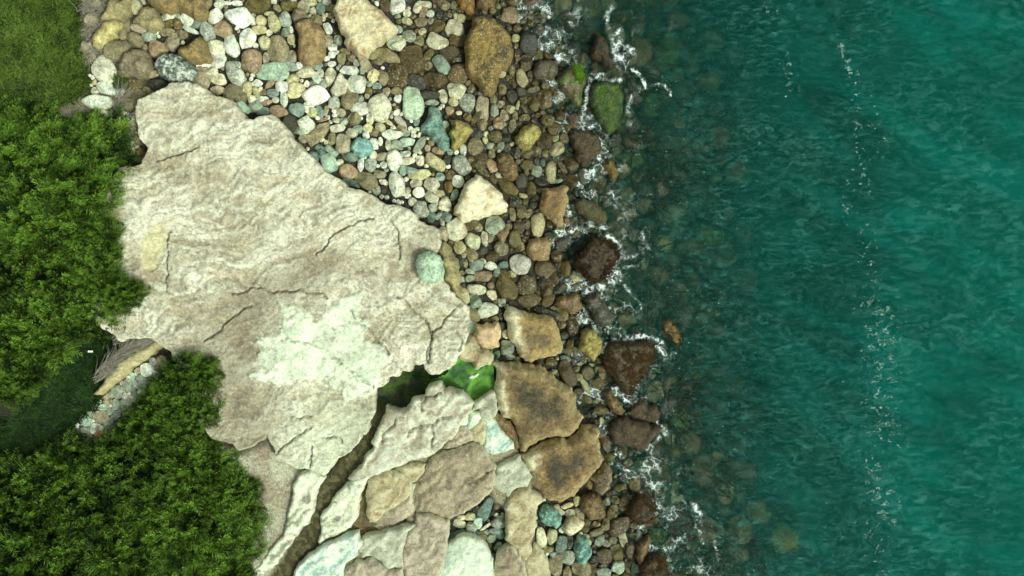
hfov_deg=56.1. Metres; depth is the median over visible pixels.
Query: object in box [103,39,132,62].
cobble
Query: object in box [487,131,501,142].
cobble
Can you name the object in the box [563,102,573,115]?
cobble
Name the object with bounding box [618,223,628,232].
cobble
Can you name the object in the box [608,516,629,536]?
cobble
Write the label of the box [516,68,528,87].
cobble
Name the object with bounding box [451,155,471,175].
cobble
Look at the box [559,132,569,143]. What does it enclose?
cobble
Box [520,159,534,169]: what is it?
cobble
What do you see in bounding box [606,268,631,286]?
cobble
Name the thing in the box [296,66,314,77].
cobble
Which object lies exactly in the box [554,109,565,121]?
cobble
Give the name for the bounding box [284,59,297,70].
cobble
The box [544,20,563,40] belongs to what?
cobble
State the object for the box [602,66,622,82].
cobble
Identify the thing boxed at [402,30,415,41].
cobble
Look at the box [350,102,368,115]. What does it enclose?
cobble
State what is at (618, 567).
cobble
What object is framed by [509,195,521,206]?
cobble
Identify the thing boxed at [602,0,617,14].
cobble
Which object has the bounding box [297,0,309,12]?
cobble
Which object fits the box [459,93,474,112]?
cobble
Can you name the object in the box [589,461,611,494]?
rock slab
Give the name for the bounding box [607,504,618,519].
cobble
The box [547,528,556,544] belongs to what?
cobble
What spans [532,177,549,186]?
cobble
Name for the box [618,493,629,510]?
cobble
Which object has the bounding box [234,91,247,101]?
cobble
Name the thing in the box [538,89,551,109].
cobble
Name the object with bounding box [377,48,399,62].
cobble
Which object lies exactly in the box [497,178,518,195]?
cobble
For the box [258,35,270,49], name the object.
cobble
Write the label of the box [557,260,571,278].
cobble
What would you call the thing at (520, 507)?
rock block
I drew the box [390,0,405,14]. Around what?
cobble
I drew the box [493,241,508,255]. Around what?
cobble
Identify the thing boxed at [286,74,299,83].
cobble
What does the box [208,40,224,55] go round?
cobble
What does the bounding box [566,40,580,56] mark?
cobble
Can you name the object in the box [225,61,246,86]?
cobble
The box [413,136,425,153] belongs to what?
cobble
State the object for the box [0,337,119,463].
herbs
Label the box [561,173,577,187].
cobble
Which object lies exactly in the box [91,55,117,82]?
cobble
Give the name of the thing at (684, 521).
boulder
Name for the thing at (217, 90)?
cobble
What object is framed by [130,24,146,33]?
cobble
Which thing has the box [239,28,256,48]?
cobble
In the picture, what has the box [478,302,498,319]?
cobble
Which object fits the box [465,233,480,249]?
cobble
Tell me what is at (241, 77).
cobble
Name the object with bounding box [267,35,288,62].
cobble
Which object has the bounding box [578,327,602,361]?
boulder
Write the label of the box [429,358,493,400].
green weed
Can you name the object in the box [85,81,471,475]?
rock platform
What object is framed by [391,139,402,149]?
cobble
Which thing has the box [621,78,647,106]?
cobble
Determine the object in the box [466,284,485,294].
cobble
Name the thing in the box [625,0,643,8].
cobble
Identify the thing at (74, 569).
shrub
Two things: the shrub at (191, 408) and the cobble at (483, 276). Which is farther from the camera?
the cobble at (483, 276)
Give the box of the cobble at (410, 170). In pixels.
[405,166,417,173]
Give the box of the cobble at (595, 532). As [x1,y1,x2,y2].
[588,528,603,536]
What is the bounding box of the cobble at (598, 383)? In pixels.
[590,376,607,392]
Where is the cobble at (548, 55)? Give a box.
[543,50,553,59]
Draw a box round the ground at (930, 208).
[0,0,1023,575]
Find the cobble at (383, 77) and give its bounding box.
[378,70,388,85]
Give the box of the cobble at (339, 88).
[330,73,347,96]
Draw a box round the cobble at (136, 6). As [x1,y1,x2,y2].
[131,0,142,15]
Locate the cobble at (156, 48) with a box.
[148,40,168,58]
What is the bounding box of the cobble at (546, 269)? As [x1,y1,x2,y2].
[534,260,554,277]
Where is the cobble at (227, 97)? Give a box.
[222,95,233,100]
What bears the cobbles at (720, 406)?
on the ground at (930, 208)
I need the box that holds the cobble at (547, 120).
[540,114,554,127]
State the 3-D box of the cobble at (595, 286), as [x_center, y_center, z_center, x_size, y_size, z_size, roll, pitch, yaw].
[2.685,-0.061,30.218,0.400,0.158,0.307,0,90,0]
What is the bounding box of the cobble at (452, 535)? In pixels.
[448,529,466,539]
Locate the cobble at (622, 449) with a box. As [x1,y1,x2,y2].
[617,445,627,457]
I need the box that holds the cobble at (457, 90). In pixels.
[447,83,466,98]
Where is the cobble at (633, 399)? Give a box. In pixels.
[626,392,637,403]
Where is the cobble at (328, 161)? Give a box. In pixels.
[320,153,338,172]
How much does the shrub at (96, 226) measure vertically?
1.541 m
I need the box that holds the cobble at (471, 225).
[464,220,478,230]
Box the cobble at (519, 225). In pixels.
[513,219,525,233]
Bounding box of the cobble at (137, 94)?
[122,89,147,102]
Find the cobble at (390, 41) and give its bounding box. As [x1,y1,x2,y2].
[386,35,399,50]
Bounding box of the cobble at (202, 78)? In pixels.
[193,66,210,88]
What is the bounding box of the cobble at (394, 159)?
[386,149,401,171]
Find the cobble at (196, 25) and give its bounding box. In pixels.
[191,19,206,28]
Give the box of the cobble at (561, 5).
[554,0,571,11]
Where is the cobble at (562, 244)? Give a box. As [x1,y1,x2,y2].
[554,232,569,251]
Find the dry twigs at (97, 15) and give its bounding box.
[71,0,140,68]
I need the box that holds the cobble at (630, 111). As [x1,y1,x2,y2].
[623,104,634,118]
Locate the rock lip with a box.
[458,335,493,369]
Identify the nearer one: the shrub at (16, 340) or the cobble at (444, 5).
the shrub at (16, 340)
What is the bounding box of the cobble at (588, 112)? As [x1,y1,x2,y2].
[584,106,593,119]
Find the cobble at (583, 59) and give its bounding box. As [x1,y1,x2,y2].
[571,53,591,68]
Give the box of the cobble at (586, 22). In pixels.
[581,17,590,26]
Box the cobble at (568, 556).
[561,550,574,564]
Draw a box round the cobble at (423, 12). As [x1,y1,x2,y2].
[419,6,427,16]
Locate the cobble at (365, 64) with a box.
[358,58,371,72]
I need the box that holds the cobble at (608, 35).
[601,22,627,49]
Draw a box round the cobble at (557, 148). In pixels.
[549,141,564,156]
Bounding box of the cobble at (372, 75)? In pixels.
[367,69,379,82]
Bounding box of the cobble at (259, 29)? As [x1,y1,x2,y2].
[252,25,266,34]
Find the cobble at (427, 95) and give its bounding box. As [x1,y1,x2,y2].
[420,90,439,99]
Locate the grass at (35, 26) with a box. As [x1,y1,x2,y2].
[0,0,90,110]
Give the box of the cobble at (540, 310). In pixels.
[533,306,547,313]
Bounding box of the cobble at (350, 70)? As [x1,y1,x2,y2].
[339,65,358,74]
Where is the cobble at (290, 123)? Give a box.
[282,115,297,132]
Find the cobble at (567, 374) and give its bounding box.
[557,359,577,386]
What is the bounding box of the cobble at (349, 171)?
[339,164,357,178]
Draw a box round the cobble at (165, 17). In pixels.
[161,14,175,20]
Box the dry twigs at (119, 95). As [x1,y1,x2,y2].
[108,76,137,111]
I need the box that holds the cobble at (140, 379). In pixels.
[135,374,148,388]
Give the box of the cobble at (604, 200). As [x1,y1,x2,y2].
[599,194,610,208]
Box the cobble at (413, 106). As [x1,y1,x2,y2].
[402,86,424,119]
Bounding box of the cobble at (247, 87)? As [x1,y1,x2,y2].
[242,81,252,96]
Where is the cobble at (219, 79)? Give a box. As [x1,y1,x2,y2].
[211,73,226,85]
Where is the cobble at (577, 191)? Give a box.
[572,186,582,198]
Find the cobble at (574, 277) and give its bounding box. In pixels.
[570,269,582,281]
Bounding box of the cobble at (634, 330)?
[627,324,641,340]
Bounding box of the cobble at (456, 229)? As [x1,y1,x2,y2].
[446,217,467,240]
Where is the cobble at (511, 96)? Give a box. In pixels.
[506,89,517,103]
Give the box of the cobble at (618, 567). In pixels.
[611,560,624,574]
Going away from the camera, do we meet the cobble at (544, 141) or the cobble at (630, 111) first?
the cobble at (544, 141)
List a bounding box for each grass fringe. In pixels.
[75,64,96,95]
[113,73,128,90]
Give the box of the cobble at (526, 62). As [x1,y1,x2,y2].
[520,53,532,70]
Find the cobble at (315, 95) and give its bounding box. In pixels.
[301,85,330,106]
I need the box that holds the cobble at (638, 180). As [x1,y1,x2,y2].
[630,166,648,183]
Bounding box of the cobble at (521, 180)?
[515,173,527,189]
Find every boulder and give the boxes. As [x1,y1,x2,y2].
[91,19,123,49]
[100,0,133,21]
[117,49,154,80]
[133,6,163,33]
[147,0,209,21]
[154,53,197,82]
[178,36,213,65]
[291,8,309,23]
[295,19,325,67]
[333,0,398,59]
[351,137,373,157]
[416,251,444,284]
[420,106,449,151]
[438,241,462,298]
[448,119,472,151]
[453,174,507,222]
[456,0,474,14]
[464,16,513,97]
[473,321,500,348]
[476,0,495,10]
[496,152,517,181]
[503,306,562,362]
[514,124,541,150]
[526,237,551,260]
[533,60,558,80]
[538,185,568,227]
[539,504,561,528]
[554,292,581,314]
[556,64,585,106]
[561,515,583,535]
[569,129,601,166]
[571,0,601,19]
[573,534,591,564]
[574,197,607,224]
[574,238,616,282]
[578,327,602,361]
[579,491,605,519]
[583,291,613,326]
[584,479,592,489]
[588,81,623,135]
[589,33,612,69]
[601,159,617,181]
[602,340,653,393]
[603,389,624,415]
[607,414,662,450]
[612,202,636,223]
[617,148,645,169]
[624,397,660,422]
[626,10,644,36]
[628,492,654,522]
[631,272,645,293]
[632,454,651,471]
[634,305,659,325]
[634,533,651,565]
[638,551,666,575]
[639,89,659,119]
[639,124,658,149]
[648,458,670,487]
[648,526,666,543]
[651,234,674,252]
[655,31,680,73]
[659,318,681,346]
[661,11,688,31]
[661,166,689,186]
[664,508,692,553]
[669,411,689,431]
[676,363,702,381]
[681,462,691,486]
[692,223,724,246]
[693,554,704,564]
[694,70,723,92]
[700,321,727,339]
[707,123,729,151]
[720,160,750,184]
[742,497,770,523]
[766,521,799,552]
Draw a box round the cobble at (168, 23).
[164,19,174,27]
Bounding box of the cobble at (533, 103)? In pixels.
[527,96,539,111]
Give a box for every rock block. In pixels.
[254,469,326,575]
[293,529,362,575]
[318,476,367,544]
[344,556,403,575]
[348,380,473,480]
[358,522,415,568]
[365,470,412,521]
[373,483,415,530]
[395,461,426,482]
[402,512,449,575]
[414,441,496,518]
[440,532,493,575]
[443,425,473,448]
[460,415,468,425]
[467,410,480,429]
[470,418,485,444]
[472,389,498,419]
[483,418,513,454]
[493,542,526,575]
[494,453,532,496]
[495,412,519,448]
[503,485,545,559]
[526,541,550,575]
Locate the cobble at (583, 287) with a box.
[578,281,588,294]
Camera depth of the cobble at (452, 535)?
29.19 m
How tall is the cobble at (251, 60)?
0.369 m
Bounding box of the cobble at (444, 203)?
[438,196,451,211]
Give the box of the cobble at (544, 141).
[536,133,552,148]
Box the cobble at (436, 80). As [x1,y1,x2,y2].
[423,72,447,88]
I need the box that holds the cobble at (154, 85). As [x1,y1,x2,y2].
[146,79,168,91]
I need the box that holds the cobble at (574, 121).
[567,112,580,128]
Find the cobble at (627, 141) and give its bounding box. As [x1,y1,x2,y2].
[621,133,640,148]
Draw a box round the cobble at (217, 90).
[210,85,224,95]
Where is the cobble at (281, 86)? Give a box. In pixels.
[275,81,288,91]
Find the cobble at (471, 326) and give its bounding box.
[468,321,476,334]
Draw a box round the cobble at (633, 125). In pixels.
[622,117,640,132]
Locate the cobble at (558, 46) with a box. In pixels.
[552,39,563,52]
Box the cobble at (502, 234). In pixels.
[496,227,508,242]
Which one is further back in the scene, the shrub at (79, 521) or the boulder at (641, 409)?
the boulder at (641, 409)
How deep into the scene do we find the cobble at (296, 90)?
28.90 m
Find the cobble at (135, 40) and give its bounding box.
[126,32,144,48]
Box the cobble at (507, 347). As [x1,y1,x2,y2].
[500,340,514,354]
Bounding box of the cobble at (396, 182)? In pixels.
[388,171,405,197]
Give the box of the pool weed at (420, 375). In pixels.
[400,349,498,399]
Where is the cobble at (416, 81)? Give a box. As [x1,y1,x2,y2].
[407,74,425,90]
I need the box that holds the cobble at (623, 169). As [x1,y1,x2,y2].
[616,162,629,177]
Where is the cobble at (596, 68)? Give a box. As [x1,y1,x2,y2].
[589,61,605,79]
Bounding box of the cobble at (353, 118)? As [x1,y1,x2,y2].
[347,112,360,125]
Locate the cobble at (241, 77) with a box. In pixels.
[234,69,244,81]
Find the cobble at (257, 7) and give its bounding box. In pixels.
[243,0,270,14]
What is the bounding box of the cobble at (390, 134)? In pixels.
[381,129,402,139]
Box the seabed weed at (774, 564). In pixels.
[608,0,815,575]
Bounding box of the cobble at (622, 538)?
[618,532,627,547]
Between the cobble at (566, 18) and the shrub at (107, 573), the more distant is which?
the cobble at (566, 18)
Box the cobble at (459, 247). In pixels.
[454,241,465,253]
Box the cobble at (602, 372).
[598,365,606,378]
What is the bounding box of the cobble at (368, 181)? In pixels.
[355,171,377,190]
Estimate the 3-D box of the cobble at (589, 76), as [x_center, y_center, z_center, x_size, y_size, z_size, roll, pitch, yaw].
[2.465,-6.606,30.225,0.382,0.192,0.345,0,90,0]
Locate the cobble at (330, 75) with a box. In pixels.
[324,67,336,86]
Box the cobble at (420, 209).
[412,201,428,217]
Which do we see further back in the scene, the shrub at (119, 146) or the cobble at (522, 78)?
the cobble at (522, 78)
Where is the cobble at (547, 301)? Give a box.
[542,293,554,306]
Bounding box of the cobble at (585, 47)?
[581,43,590,54]
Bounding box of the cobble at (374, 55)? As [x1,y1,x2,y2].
[369,49,379,59]
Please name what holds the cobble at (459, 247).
on the ground at (930, 208)
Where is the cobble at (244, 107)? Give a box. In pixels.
[236,101,250,113]
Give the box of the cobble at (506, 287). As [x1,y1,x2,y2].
[496,276,517,299]
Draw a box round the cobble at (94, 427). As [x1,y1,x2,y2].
[90,423,103,434]
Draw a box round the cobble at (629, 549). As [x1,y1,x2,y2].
[625,540,634,558]
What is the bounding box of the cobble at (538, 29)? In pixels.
[532,23,544,35]
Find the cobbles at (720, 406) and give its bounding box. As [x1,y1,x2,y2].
[76,0,761,575]
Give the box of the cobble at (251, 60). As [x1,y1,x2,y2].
[241,49,261,73]
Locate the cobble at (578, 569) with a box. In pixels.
[571,561,590,575]
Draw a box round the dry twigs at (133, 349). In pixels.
[92,338,165,383]
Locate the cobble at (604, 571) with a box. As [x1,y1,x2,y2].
[596,567,611,575]
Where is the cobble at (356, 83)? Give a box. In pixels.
[347,74,366,93]
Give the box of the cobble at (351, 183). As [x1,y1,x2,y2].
[342,178,359,187]
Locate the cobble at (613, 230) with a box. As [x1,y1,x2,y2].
[602,220,622,243]
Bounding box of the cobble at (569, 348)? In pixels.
[565,339,573,355]
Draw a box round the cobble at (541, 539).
[536,527,546,547]
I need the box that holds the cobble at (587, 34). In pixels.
[577,26,595,43]
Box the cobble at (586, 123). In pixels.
[581,119,592,130]
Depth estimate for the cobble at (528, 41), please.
29.87 m
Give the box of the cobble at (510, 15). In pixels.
[500,6,519,23]
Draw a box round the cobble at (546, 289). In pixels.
[541,282,552,296]
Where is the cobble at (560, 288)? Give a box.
[553,281,569,296]
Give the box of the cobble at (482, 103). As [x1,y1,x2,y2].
[475,95,488,120]
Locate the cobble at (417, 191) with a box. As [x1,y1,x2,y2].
[412,186,424,197]
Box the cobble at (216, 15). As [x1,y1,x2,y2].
[208,7,223,23]
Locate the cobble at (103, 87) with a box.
[96,81,115,95]
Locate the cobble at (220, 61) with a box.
[211,53,226,68]
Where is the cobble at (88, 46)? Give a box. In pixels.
[81,41,93,53]
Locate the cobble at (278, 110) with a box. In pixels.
[269,105,287,116]
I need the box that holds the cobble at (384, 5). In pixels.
[380,0,389,11]
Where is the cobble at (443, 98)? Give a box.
[438,89,447,103]
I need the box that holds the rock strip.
[94,341,163,394]
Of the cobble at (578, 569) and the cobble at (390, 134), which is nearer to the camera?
the cobble at (390, 134)
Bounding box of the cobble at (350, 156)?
[344,152,357,161]
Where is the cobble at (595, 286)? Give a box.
[591,282,603,290]
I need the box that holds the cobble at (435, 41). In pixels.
[426,32,448,49]
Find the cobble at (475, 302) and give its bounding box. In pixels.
[469,294,481,308]
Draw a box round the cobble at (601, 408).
[593,403,608,414]
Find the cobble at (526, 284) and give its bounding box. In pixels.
[516,275,536,294]
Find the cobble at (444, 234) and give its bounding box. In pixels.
[439,226,447,240]
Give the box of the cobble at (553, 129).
[547,121,560,135]
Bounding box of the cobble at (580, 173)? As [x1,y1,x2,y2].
[575,167,591,185]
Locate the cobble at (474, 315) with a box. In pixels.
[469,308,479,321]
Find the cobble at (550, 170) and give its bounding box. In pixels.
[544,160,555,183]
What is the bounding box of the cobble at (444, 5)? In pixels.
[437,0,451,10]
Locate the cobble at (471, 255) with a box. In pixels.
[465,247,477,261]
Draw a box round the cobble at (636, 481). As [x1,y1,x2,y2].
[629,472,640,493]
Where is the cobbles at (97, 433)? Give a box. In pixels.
[95,430,105,437]
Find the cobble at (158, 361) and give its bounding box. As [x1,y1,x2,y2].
[156,355,166,367]
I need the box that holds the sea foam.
[519,1,717,575]
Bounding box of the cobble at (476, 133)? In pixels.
[470,127,482,139]
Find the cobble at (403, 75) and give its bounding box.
[399,64,407,87]
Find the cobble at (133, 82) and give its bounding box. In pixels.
[125,78,142,89]
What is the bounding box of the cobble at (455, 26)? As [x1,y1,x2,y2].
[445,19,463,36]
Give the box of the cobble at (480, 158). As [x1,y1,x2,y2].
[471,152,488,167]
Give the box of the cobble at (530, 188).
[525,181,535,195]
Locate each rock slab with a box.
[491,361,583,451]
[520,423,603,502]
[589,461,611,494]
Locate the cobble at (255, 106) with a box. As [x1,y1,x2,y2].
[248,100,262,112]
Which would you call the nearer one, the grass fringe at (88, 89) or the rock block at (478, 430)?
the grass fringe at (88, 89)
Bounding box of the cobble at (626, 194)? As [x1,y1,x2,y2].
[614,186,633,201]
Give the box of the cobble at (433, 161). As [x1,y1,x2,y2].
[425,152,445,171]
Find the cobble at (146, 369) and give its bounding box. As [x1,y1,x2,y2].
[140,363,154,376]
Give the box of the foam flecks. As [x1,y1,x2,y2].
[581,3,922,571]
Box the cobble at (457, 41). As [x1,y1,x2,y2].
[449,34,466,47]
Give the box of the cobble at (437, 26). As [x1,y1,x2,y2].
[429,20,445,32]
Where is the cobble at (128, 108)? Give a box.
[119,98,136,110]
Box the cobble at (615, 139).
[608,132,621,147]
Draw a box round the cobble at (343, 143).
[335,134,351,153]
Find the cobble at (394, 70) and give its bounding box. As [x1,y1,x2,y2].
[387,63,402,87]
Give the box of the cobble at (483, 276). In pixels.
[471,270,492,281]
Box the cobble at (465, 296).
[461,287,469,303]
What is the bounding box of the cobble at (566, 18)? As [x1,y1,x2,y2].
[558,10,580,31]
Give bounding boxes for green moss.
[570,63,586,83]
[594,82,620,120]
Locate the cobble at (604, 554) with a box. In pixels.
[595,547,612,563]
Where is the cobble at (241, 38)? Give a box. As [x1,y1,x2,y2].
[239,31,245,48]
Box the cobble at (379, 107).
[368,93,391,122]
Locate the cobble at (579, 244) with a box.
[574,239,588,249]
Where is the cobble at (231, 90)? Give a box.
[222,83,241,100]
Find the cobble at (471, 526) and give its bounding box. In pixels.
[465,521,476,532]
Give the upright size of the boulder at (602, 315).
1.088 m
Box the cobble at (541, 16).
[537,11,546,23]
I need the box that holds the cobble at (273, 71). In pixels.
[256,61,288,80]
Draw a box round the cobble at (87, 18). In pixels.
[83,13,99,27]
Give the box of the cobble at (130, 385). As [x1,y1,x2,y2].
[123,378,137,391]
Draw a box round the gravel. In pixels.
[87,0,628,575]
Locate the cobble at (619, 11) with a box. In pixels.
[611,7,626,23]
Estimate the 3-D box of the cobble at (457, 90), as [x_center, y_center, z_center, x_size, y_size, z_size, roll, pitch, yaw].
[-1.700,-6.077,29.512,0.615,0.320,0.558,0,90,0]
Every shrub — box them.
[0,94,37,180]
[0,97,47,140]
[0,99,29,138]
[0,111,70,197]
[0,145,34,222]
[0,149,87,238]
[0,180,52,267]
[0,183,86,267]
[0,232,61,322]
[0,269,19,319]
[0,281,89,372]
[0,285,52,381]
[0,345,40,412]
[0,360,21,402]
[0,370,40,402]
[0,447,77,556]
[0,454,18,507]
[0,458,30,496]
[0,487,87,575]
[0,491,33,562]
[0,531,56,575]
[0,544,16,575]
[1,332,68,392]
[2,347,57,392]
[6,322,68,376]
[7,99,74,158]
[10,440,101,527]
[13,234,93,318]
[13,451,54,498]
[18,503,115,575]
[20,176,125,273]
[25,425,106,498]
[25,456,130,554]
[28,110,101,177]
[28,140,129,233]
[29,442,65,484]
[30,266,125,353]
[33,549,96,575]
[40,102,140,197]
[40,328,70,357]
[42,303,98,355]
[53,419,159,521]
[54,110,90,145]
[64,244,127,300]
[65,440,104,480]
[70,107,106,142]
[72,491,161,575]
[76,309,107,335]
[78,214,125,255]
[79,271,135,325]
[80,232,124,272]
[80,271,118,303]
[82,518,176,575]
[85,112,129,152]
[86,151,131,194]
[86,563,137,575]
[90,175,114,202]
[93,424,149,476]
[96,267,146,316]
[100,471,189,558]
[111,426,200,516]
[112,396,184,459]
[113,417,151,453]
[114,499,210,575]
[114,556,174,575]
[115,277,151,307]
[122,376,186,431]
[131,466,214,551]
[135,381,226,469]
[145,360,189,397]
[148,477,254,575]
[153,529,245,575]
[157,366,229,431]
[158,432,243,516]
[160,348,221,403]
[180,554,252,575]
[181,430,218,469]
[182,395,222,434]
[183,420,210,439]
[187,356,225,393]
[188,466,272,548]
[199,452,240,486]
[199,516,271,575]
[208,457,257,509]
[224,555,256,575]
[232,472,267,506]
[234,482,266,524]
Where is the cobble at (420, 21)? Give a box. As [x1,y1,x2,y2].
[414,17,427,26]
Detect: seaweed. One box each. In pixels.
[573,235,622,284]
[602,339,659,395]
[628,494,659,528]
[639,551,670,575]
[659,315,685,349]
[666,509,695,555]
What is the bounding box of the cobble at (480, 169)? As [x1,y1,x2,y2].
[476,165,489,176]
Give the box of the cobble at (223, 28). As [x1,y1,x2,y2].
[214,20,232,37]
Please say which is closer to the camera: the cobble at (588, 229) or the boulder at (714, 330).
the cobble at (588, 229)
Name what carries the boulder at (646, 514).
on the ground at (930, 208)
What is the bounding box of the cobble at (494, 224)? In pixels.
[485,215,504,234]
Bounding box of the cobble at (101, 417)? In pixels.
[93,410,108,424]
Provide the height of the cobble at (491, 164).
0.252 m
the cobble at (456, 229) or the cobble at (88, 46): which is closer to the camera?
the cobble at (88, 46)
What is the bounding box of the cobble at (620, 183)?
[613,178,626,187]
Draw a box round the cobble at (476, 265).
[469,259,483,270]
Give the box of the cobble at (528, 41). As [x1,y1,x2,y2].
[519,30,537,54]
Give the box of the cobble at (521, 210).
[516,205,526,218]
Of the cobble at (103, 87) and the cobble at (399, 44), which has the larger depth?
the cobble at (399, 44)
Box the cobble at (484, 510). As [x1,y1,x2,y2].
[476,497,492,520]
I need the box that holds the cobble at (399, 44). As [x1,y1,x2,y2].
[391,35,405,51]
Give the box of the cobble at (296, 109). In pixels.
[288,103,304,117]
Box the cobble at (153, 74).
[149,70,158,78]
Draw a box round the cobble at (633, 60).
[618,37,652,68]
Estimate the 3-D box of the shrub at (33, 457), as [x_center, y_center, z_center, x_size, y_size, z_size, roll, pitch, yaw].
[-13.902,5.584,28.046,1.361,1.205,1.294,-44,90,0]
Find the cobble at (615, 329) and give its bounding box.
[610,324,627,340]
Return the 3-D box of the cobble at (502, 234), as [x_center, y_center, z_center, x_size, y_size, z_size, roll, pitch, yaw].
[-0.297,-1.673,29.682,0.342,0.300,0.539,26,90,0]
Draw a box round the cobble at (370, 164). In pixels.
[365,157,376,171]
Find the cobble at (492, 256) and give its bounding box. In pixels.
[485,251,499,261]
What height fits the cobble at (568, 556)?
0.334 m
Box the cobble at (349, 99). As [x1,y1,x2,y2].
[340,89,358,109]
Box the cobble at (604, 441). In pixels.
[600,432,609,452]
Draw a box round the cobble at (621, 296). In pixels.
[612,288,636,308]
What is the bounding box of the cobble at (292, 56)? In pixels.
[288,50,297,62]
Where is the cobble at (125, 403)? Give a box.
[120,398,132,409]
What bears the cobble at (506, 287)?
on the ground at (930, 208)
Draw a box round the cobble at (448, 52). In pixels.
[439,45,459,60]
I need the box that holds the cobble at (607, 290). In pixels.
[599,283,613,301]
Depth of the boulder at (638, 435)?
29.61 m
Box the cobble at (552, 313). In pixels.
[546,309,558,316]
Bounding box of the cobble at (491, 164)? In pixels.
[485,159,497,172]
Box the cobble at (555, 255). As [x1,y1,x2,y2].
[550,250,561,260]
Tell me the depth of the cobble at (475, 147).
29.53 m
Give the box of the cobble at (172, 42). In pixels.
[164,33,179,51]
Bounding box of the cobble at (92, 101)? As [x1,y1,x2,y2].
[81,94,114,109]
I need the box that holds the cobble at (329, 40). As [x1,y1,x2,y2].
[325,35,333,47]
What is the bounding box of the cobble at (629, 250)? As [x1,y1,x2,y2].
[617,244,635,264]
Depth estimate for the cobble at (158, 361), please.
28.17 m
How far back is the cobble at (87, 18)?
28.21 m
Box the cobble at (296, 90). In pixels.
[287,82,305,98]
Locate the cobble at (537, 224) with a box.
[530,212,544,236]
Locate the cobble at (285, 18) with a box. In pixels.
[278,11,291,27]
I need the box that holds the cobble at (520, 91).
[515,87,525,96]
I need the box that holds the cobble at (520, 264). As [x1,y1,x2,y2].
[509,254,530,274]
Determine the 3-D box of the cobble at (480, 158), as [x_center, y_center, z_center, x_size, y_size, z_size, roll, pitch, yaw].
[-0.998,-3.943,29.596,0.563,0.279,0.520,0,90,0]
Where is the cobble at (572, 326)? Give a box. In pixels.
[566,315,578,335]
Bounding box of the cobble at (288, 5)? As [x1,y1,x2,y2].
[281,0,297,11]
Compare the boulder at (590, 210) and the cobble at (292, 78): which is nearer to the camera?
the cobble at (292, 78)
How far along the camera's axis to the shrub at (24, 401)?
27.75 m
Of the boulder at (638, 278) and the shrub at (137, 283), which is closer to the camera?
the shrub at (137, 283)
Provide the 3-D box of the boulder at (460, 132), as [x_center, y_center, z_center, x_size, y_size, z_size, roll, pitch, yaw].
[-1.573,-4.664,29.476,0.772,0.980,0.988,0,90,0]
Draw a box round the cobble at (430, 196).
[424,191,438,204]
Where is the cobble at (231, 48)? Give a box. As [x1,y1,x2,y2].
[224,34,239,57]
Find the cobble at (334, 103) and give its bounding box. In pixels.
[328,96,340,109]
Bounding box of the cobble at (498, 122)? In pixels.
[493,117,503,129]
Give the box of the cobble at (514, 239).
[508,230,521,247]
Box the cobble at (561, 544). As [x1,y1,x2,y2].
[555,535,566,553]
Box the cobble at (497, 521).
[491,515,505,528]
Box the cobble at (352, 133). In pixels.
[345,128,357,138]
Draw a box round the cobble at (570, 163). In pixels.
[563,152,578,172]
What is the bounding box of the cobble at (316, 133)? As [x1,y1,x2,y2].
[306,122,329,146]
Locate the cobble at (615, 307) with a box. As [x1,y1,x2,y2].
[609,302,621,312]
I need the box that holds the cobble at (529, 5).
[521,0,543,11]
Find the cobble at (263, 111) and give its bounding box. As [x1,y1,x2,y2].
[255,107,268,115]
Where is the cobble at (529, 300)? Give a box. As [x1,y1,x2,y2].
[515,293,541,307]
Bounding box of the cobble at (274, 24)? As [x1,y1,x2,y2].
[267,13,280,32]
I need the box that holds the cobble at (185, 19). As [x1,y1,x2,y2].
[180,13,193,25]
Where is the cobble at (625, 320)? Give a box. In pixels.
[615,312,636,327]
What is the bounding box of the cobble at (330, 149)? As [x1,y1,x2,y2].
[324,145,338,156]
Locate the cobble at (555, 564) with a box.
[548,554,562,575]
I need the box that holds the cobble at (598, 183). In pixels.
[589,174,605,190]
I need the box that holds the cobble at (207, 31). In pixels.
[199,21,215,42]
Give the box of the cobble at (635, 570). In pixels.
[631,564,639,575]
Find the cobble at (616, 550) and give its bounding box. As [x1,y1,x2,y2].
[610,543,622,560]
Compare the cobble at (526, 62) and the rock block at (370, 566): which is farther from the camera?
the cobble at (526, 62)
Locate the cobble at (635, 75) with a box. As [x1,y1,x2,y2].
[628,68,641,78]
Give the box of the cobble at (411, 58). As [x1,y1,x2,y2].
[398,45,425,75]
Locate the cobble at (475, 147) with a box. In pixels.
[467,138,483,155]
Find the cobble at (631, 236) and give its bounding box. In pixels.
[626,227,639,241]
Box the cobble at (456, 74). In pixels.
[446,64,467,84]
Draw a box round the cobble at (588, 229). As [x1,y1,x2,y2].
[584,223,597,234]
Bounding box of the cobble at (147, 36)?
[141,31,156,41]
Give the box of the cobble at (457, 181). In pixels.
[452,175,463,187]
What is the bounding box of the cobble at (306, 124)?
[297,115,314,133]
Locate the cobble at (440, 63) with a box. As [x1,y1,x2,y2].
[431,54,450,74]
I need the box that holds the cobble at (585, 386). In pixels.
[579,377,590,394]
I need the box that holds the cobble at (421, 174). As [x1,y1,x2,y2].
[408,169,430,179]
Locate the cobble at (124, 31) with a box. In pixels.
[118,18,130,40]
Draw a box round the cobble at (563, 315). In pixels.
[554,307,568,320]
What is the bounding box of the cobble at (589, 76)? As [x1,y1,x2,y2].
[585,73,595,83]
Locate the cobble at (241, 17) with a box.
[224,7,252,28]
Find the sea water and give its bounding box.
[569,0,1023,573]
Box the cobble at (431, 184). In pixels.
[424,177,439,191]
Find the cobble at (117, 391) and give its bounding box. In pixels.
[111,385,123,398]
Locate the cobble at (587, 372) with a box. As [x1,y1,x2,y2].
[580,365,594,380]

